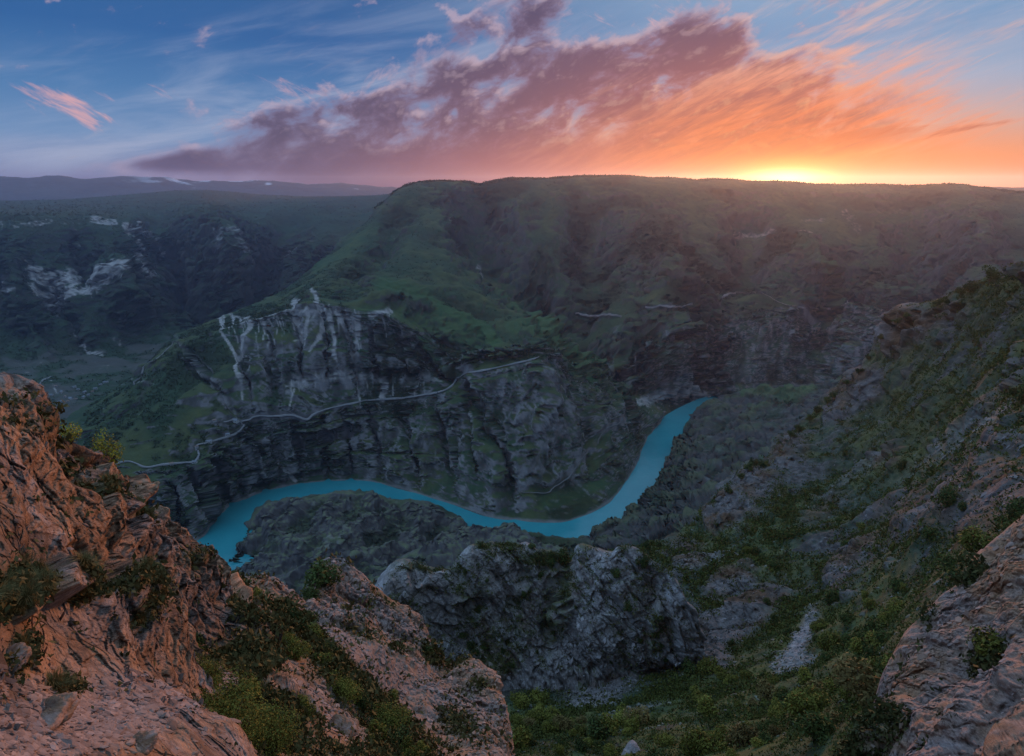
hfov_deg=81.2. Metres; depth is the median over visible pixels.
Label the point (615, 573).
shrub
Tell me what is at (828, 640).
shrub
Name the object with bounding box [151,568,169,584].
grass tuft
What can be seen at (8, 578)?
grass tuft
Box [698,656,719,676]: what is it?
shrub
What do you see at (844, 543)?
shrub
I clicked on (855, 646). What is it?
shrub
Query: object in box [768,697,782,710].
shrub
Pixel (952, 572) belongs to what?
shrub
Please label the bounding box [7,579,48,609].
grass tuft
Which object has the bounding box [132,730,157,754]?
boulder
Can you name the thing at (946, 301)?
tree
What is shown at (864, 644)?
shrub
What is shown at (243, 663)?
grass tuft
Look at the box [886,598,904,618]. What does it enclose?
shrub
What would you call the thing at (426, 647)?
shrub
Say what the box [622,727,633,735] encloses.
shrub
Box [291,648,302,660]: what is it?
shrub
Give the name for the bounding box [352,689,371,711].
shrub
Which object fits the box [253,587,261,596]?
shrub
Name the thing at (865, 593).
shrub
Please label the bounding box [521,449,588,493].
track
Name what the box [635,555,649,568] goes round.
shrub
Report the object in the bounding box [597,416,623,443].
track
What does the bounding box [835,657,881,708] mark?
shrub
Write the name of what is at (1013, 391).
shrub
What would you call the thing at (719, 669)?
shrub
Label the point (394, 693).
shrub
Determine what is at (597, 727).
shrub
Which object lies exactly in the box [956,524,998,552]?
shrub
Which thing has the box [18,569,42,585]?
grass tuft
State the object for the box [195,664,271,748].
bush
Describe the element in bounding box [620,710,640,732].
shrub
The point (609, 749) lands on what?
shrub
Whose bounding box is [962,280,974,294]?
tree
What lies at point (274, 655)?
grass tuft
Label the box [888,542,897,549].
shrub
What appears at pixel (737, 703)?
shrub
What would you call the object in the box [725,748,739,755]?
shrub
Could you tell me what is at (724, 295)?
road
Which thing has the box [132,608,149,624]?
grass tuft
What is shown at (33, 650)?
grass tuft
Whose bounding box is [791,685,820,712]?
shrub
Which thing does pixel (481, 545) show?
shrub
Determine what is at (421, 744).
shrub
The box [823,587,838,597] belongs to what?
shrub
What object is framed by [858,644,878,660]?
shrub
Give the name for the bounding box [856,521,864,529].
shrub
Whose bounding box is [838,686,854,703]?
shrub
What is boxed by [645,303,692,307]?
road
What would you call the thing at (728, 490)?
tree
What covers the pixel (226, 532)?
river
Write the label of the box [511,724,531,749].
shrub
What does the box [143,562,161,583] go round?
grass tuft
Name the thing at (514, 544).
crag vegetation
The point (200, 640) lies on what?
shrub
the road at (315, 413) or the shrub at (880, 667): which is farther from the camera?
the road at (315, 413)
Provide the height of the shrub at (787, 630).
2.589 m
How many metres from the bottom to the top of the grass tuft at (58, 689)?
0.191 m
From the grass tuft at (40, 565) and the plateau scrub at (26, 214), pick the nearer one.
the grass tuft at (40, 565)
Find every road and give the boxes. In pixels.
[241,356,538,421]
[575,312,620,316]
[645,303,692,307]
[722,292,847,309]
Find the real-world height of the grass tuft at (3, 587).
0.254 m
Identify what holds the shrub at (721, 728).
on the hillside
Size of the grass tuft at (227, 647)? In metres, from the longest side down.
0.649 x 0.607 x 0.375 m
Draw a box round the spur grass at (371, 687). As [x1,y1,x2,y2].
[202,548,518,755]
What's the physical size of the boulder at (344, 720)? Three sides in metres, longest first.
1.230 x 0.790 x 0.462 m
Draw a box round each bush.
[58,422,82,446]
[89,428,124,466]
[195,649,225,690]
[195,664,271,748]
[246,699,302,755]
[282,631,311,660]
[327,670,363,705]
[370,699,412,732]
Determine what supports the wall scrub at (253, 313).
on the canyon wall
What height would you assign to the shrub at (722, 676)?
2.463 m
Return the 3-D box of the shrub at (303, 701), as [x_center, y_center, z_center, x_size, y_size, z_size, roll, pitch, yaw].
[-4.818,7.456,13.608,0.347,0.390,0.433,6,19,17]
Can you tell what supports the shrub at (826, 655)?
on the hillside
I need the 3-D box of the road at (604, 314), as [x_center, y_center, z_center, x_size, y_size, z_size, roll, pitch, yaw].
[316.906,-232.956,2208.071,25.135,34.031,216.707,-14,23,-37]
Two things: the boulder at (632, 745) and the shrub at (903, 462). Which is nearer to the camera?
the boulder at (632, 745)
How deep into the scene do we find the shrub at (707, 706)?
86.38 m
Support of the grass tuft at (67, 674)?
on the viewpoint rock
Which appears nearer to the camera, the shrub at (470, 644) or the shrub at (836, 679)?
the shrub at (836, 679)
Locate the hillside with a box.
[501,261,1023,755]
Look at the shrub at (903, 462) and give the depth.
191.98 m
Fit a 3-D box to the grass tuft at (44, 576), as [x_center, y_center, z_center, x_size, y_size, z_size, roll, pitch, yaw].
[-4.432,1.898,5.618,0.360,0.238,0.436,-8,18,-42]
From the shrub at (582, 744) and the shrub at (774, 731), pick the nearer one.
the shrub at (774, 731)
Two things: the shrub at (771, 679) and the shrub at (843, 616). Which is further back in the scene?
the shrub at (843, 616)
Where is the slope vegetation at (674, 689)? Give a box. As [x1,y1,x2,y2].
[508,261,1023,755]
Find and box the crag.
[375,541,707,691]
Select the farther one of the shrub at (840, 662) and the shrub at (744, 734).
the shrub at (744, 734)
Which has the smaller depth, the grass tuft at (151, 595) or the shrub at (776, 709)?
the grass tuft at (151, 595)
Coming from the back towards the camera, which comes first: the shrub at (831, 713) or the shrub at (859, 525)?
the shrub at (859, 525)
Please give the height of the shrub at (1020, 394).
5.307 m
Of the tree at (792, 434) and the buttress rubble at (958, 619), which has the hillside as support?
the tree at (792, 434)
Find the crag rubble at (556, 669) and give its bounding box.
[437,631,682,690]
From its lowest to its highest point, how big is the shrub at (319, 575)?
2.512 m
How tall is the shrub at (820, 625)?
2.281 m
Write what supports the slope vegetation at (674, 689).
on the hillside
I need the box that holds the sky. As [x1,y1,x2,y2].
[0,0,1023,187]
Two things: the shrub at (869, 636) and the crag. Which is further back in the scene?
the crag
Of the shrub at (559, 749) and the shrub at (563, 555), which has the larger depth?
the shrub at (563, 555)
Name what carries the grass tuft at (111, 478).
on the viewpoint rock
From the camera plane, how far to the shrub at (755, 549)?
187.71 m
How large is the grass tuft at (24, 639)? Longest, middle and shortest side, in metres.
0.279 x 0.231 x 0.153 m
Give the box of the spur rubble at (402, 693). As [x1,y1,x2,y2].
[220,557,515,755]
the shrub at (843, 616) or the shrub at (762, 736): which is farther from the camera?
the shrub at (843, 616)
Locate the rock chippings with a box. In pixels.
[0,379,300,755]
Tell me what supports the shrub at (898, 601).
on the hillside
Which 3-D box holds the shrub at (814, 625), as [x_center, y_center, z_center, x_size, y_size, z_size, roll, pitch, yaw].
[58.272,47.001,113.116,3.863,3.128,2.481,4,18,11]
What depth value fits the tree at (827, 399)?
307.15 m
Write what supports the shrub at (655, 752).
on the hillside
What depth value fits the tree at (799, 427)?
298.54 m
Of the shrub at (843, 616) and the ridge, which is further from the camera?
the ridge
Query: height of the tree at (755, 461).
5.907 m
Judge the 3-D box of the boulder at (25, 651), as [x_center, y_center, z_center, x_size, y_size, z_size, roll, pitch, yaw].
[-3.905,2.207,4.643,0.248,0.172,0.259,3,18,10]
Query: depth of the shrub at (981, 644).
24.84 m
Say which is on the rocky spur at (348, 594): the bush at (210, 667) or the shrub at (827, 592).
the bush at (210, 667)
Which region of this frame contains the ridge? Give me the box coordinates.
[993,187,1023,190]
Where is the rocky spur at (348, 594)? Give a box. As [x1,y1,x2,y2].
[219,558,513,755]
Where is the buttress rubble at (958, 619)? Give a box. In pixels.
[857,517,1023,755]
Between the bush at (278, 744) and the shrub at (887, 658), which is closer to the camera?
the bush at (278, 744)
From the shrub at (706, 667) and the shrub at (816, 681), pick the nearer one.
the shrub at (816, 681)
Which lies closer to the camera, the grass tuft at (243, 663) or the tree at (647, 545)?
the grass tuft at (243, 663)
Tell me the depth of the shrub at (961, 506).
98.39 m
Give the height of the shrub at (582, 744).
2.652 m
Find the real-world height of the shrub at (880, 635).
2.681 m
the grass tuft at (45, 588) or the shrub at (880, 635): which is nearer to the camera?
the grass tuft at (45, 588)
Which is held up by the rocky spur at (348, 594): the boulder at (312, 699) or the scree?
the boulder at (312, 699)
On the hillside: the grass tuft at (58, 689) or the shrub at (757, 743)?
the shrub at (757, 743)
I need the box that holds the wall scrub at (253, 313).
[79,177,1023,517]
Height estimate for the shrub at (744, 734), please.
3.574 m
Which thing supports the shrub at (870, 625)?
on the hillside
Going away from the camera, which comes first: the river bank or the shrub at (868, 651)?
the shrub at (868, 651)
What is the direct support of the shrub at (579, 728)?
on the hillside
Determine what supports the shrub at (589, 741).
on the hillside
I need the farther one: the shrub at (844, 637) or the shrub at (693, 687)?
the shrub at (693, 687)
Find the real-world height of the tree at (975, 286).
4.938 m
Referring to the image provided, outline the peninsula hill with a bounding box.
[229,488,469,597]
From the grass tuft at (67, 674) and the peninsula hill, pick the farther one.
the peninsula hill
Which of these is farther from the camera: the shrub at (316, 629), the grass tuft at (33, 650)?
the shrub at (316, 629)
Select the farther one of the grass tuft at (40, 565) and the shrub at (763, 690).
the shrub at (763, 690)
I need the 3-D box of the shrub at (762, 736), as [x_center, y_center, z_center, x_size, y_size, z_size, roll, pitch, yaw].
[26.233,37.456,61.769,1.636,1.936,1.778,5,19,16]
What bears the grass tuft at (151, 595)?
on the viewpoint rock
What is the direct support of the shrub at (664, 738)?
on the hillside
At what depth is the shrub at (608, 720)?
84.97 m
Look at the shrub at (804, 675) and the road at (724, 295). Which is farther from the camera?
the road at (724, 295)
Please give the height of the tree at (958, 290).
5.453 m
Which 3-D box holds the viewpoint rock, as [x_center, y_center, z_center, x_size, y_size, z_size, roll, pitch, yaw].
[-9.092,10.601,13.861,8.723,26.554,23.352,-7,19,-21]
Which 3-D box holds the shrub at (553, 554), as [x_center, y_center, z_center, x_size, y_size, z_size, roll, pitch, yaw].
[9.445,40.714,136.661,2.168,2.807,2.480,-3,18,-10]
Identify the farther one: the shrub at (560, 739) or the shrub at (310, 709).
the shrub at (560, 739)
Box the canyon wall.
[59,176,1023,540]
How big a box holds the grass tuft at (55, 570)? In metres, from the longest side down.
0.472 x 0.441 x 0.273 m
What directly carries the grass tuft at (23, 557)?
on the viewpoint rock
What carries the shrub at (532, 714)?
on the hillside
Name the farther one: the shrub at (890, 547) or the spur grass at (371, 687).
the shrub at (890, 547)
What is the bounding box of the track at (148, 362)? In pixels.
[133,341,173,384]
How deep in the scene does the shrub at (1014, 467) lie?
92.74 m
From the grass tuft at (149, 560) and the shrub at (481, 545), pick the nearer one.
the grass tuft at (149, 560)
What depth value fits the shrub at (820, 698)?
61.68 m
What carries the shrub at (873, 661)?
on the hillside
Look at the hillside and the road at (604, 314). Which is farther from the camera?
the road at (604, 314)
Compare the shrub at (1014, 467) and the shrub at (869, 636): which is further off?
the shrub at (1014, 467)
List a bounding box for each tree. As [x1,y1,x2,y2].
[643,540,650,549]
[724,484,732,493]
[736,472,745,478]
[743,462,753,471]
[749,457,758,466]
[758,459,766,466]
[788,430,796,440]
[794,424,803,430]
[805,414,814,420]
[813,406,821,412]
[823,397,831,402]
[829,392,837,400]
[842,379,850,386]
[933,298,941,308]
[943,297,949,305]
[955,286,965,294]
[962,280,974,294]
[970,283,979,291]
[982,265,1005,283]
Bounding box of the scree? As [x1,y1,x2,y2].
[517,282,1023,755]
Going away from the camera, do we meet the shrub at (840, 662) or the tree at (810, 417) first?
the shrub at (840, 662)
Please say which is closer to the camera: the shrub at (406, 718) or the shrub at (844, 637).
the shrub at (406, 718)
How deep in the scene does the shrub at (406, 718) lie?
22.85 m
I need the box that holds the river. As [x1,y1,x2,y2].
[197,396,717,570]
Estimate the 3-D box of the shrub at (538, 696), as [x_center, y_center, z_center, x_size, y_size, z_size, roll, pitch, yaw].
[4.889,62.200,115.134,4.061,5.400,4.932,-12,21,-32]
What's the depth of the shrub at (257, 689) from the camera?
11.78 m
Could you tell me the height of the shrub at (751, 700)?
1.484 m
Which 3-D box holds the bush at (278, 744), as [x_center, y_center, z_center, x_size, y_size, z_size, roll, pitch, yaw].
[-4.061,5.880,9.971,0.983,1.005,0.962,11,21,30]
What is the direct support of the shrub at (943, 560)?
on the hillside
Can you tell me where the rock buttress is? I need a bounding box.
[851,514,1023,755]
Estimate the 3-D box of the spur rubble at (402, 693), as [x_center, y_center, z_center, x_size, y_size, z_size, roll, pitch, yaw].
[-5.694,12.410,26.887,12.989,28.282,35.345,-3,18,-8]
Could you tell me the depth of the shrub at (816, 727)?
48.42 m
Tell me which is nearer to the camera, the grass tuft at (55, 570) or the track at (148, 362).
the grass tuft at (55, 570)
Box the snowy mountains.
[0,175,396,199]
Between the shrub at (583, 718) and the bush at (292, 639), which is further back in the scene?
the shrub at (583, 718)
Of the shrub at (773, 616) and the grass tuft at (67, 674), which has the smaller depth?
the grass tuft at (67, 674)
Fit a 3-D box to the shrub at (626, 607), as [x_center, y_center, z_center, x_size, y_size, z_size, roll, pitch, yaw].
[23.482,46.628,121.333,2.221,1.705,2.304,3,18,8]
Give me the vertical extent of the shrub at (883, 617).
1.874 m
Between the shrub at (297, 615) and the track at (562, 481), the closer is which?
the shrub at (297, 615)
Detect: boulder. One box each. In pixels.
[7,642,31,671]
[41,691,79,730]
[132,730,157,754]
[300,689,321,713]
[328,714,358,737]
[621,740,640,754]
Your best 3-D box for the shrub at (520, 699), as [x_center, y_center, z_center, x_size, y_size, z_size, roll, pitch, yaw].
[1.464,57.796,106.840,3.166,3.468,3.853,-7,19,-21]
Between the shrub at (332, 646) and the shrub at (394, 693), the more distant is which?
the shrub at (394, 693)
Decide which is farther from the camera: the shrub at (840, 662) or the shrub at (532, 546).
the shrub at (532, 546)
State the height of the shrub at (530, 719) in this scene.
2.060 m
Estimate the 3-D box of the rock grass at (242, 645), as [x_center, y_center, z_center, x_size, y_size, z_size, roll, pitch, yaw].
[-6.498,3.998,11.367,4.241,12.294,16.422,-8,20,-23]
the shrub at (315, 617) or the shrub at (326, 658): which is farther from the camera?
the shrub at (315, 617)
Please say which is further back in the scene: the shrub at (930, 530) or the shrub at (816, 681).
the shrub at (930, 530)
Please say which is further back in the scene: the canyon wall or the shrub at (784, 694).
the canyon wall
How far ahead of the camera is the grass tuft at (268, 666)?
14.29 m
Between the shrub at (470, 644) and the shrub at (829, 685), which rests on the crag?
the shrub at (470, 644)
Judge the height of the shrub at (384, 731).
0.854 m
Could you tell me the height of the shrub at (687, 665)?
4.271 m
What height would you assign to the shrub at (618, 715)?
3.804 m
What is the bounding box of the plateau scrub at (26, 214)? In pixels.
[0,190,379,419]
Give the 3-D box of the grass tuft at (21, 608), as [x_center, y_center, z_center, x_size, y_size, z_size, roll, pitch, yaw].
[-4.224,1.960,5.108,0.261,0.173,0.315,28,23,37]
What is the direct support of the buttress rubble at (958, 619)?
on the rock buttress
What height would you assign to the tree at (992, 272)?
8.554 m
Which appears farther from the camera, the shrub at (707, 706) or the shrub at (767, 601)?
the shrub at (767, 601)
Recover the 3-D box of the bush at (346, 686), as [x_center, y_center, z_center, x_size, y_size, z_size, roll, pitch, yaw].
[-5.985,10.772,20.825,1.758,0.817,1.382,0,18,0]
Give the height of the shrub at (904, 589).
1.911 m
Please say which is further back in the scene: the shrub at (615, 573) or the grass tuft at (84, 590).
the shrub at (615, 573)
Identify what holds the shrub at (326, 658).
on the rocky spur at (348, 594)
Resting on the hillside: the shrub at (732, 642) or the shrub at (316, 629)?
the shrub at (732, 642)
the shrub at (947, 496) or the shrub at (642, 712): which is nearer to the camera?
the shrub at (642, 712)
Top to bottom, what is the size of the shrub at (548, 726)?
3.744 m
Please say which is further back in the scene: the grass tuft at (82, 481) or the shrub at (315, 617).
the shrub at (315, 617)
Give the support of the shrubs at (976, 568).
on the rock buttress
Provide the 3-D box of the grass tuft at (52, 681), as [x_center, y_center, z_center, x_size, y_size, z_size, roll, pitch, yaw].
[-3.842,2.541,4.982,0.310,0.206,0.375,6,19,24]
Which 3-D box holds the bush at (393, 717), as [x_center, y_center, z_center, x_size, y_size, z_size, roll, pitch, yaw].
[-4.428,12.197,21.141,1.786,1.000,1.638,0,18,0]
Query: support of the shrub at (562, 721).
on the hillside
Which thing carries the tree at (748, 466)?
on the hillside
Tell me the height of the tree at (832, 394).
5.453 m
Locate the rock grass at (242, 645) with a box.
[0,387,303,752]
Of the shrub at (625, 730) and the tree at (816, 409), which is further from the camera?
the tree at (816, 409)
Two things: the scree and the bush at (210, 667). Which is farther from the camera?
the scree
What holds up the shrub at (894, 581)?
on the hillside
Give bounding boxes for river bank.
[578,377,840,550]
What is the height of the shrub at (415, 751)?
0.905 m
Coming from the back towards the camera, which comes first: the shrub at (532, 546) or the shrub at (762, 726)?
the shrub at (532, 546)
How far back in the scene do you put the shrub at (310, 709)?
13.44 m
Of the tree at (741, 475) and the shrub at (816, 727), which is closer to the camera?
the shrub at (816, 727)
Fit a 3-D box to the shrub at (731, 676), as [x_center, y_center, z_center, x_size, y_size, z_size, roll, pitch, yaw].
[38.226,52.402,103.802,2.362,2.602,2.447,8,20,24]
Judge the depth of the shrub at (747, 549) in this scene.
188.47 m
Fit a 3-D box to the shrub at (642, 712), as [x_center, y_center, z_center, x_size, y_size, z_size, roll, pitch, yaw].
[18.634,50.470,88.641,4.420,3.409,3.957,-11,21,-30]
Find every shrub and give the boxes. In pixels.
[196,632,205,647]
[199,687,215,707]
[223,685,241,698]
[238,677,260,697]
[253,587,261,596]
[288,607,307,630]
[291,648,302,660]
[293,694,309,705]
[300,704,316,716]
[301,586,321,600]
[304,558,343,587]
[305,611,319,623]
[308,622,324,638]
[314,652,332,663]
[325,641,338,652]
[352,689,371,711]
[367,719,388,739]
[381,688,399,703]
[392,724,412,745]
[394,706,412,729]
[400,744,420,755]
[416,740,431,753]
[422,643,433,655]
[466,639,475,649]
[474,605,480,612]
[477,540,483,548]
[510,689,529,709]
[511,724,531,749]
[513,715,526,728]
[522,716,536,726]
[525,709,541,723]
[528,543,535,548]
[528,736,537,746]
[529,687,548,703]
[533,704,560,721]
[541,719,558,734]
[548,550,557,559]
[552,714,574,730]
[553,742,564,754]
[554,734,569,746]
[556,547,569,563]
[574,723,586,735]
[574,733,588,752]
[575,714,587,723]
[583,737,594,746]
[585,710,611,740]
[600,711,618,735]
[603,743,618,755]
[610,567,620,577]
[612,702,627,726]
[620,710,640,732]
[621,704,650,727]
[622,602,632,611]
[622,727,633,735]
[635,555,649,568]
[643,744,666,755]
[652,730,675,746]
[680,725,709,755]
[681,656,697,673]
[690,684,697,691]
[691,689,706,702]
[696,695,720,717]
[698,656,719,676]
[698,729,728,755]
[711,724,728,743]
[713,666,727,676]
[717,672,725,680]
[723,720,759,749]
[725,672,739,682]
[725,709,731,718]
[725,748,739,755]
[727,637,734,645]
[733,699,741,706]
[738,669,753,679]
[742,546,752,552]
[747,697,755,704]
[750,737,768,747]
[752,546,760,553]
[755,675,779,701]
[757,721,768,732]
[757,729,772,743]
[763,597,770,605]
[765,675,778,683]
[765,718,775,726]
[767,723,783,736]
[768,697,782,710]
[769,613,778,621]
[771,704,787,719]
[772,685,795,705]
[782,623,792,635]
[782,688,828,718]
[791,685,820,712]
[792,710,837,745]
[796,678,828,696]
[797,665,812,684]
[805,683,828,699]
[806,691,831,711]
[809,618,828,632]
[813,488,819,494]
[816,627,841,650]
[817,622,825,629]
[819,650,834,662]
[821,588,839,605]
[821,677,838,693]
[822,706,841,722]
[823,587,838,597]
[831,651,873,688]
[832,664,857,687]
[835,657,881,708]
[838,612,852,625]
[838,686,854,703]
[840,539,849,546]
[840,632,854,645]
[849,636,863,654]
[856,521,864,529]
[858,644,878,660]
[859,655,880,670]
[860,629,881,647]
[861,589,868,597]
[861,597,876,611]
[862,638,871,648]
[863,617,885,634]
[864,629,879,648]
[873,629,891,645]
[875,655,885,671]
[877,612,889,624]
[880,652,892,668]
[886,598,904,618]
[887,576,909,592]
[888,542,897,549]
[889,597,905,607]
[896,456,906,470]
[900,584,909,593]
[920,525,939,541]
[936,553,956,571]
[937,485,962,507]
[945,387,954,393]
[946,548,977,589]
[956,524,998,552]
[957,500,966,510]
[967,625,1006,660]
[1003,495,1023,519]
[1007,386,1018,394]
[1011,465,1020,471]
[1013,385,1023,402]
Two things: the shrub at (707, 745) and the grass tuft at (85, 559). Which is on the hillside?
the shrub at (707, 745)
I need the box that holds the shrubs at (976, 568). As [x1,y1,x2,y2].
[833,517,1022,755]
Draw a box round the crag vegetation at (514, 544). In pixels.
[383,540,707,691]
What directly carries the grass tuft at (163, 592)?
on the viewpoint rock
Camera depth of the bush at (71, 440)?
11.63 m
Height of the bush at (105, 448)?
0.880 m
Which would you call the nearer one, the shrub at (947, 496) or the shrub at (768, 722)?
the shrub at (768, 722)
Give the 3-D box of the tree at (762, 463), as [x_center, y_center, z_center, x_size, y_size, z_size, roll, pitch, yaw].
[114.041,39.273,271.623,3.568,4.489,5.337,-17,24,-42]
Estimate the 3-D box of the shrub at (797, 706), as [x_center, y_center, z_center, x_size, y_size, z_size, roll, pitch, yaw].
[31.083,34.629,62.555,4.996,4.230,3.151,1,18,3]
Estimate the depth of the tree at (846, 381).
301.52 m
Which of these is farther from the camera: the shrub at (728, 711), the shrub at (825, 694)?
the shrub at (728, 711)
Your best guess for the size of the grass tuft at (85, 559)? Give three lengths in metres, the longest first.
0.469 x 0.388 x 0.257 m
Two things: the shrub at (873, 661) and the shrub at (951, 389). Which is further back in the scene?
the shrub at (951, 389)
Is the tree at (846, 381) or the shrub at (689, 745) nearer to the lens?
the shrub at (689, 745)
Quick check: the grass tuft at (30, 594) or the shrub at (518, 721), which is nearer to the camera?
the grass tuft at (30, 594)
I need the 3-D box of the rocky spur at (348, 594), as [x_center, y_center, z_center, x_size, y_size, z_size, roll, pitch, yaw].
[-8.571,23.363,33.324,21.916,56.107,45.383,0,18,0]
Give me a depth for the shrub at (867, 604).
101.92 m
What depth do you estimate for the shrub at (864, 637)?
80.45 m
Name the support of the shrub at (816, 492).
on the hillside
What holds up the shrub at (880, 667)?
on the hillside
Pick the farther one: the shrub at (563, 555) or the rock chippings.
the shrub at (563, 555)
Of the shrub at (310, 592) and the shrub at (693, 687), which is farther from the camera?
the shrub at (693, 687)
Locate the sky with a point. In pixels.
(379, 93)
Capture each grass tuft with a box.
[0,567,26,590]
[1,580,23,603]
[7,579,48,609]
[8,593,35,615]
[12,629,31,645]
[17,546,43,565]
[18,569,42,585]
[24,643,42,667]
[29,563,60,584]
[31,552,55,573]
[39,582,56,597]
[44,664,74,688]
[46,563,70,578]
[48,673,76,692]
[55,665,78,686]
[63,675,76,690]
[67,548,105,569]
[71,476,97,488]
[77,577,102,593]
[97,469,122,481]
[131,551,157,571]
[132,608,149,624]
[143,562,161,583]
[149,587,162,601]
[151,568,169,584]
[161,580,172,601]
[221,641,232,653]
[233,599,246,611]
[233,659,249,669]
[261,659,278,672]
[269,650,281,660]
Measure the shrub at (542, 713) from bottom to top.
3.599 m
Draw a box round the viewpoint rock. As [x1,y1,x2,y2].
[0,372,299,755]
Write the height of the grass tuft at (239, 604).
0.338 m
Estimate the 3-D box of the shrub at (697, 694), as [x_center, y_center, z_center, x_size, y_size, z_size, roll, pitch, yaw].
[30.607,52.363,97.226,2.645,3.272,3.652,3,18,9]
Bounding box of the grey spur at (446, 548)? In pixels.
[368,522,592,584]
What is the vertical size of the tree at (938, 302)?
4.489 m
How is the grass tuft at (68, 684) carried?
on the viewpoint rock
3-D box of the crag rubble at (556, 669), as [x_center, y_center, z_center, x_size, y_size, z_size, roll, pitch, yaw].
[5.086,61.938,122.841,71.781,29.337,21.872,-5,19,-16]
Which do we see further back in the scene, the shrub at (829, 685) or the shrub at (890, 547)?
the shrub at (890, 547)
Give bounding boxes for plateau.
[0,190,389,421]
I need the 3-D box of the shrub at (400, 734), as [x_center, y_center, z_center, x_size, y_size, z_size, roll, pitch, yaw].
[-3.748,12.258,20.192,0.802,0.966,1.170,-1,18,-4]
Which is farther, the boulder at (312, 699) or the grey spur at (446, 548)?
the grey spur at (446, 548)
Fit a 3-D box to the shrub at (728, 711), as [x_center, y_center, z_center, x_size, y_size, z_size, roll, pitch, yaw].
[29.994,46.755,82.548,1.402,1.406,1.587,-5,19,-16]
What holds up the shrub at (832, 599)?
on the hillside
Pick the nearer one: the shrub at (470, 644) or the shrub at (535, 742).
the shrub at (535, 742)
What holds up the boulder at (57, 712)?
on the rock chippings
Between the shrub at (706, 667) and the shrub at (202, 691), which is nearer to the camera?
the shrub at (202, 691)
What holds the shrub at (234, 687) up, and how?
on the rocky spur at (348, 594)
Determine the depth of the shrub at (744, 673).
103.13 m
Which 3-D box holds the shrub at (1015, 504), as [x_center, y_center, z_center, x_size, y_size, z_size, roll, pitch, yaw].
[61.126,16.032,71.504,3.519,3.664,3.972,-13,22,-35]
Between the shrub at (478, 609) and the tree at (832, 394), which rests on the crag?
the shrub at (478, 609)
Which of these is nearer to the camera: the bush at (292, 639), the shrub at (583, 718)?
the bush at (292, 639)
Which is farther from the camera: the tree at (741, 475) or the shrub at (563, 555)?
the tree at (741, 475)
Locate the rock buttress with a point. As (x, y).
(991, 730)
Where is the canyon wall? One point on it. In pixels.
(501, 234)
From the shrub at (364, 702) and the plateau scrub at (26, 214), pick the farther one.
the plateau scrub at (26, 214)

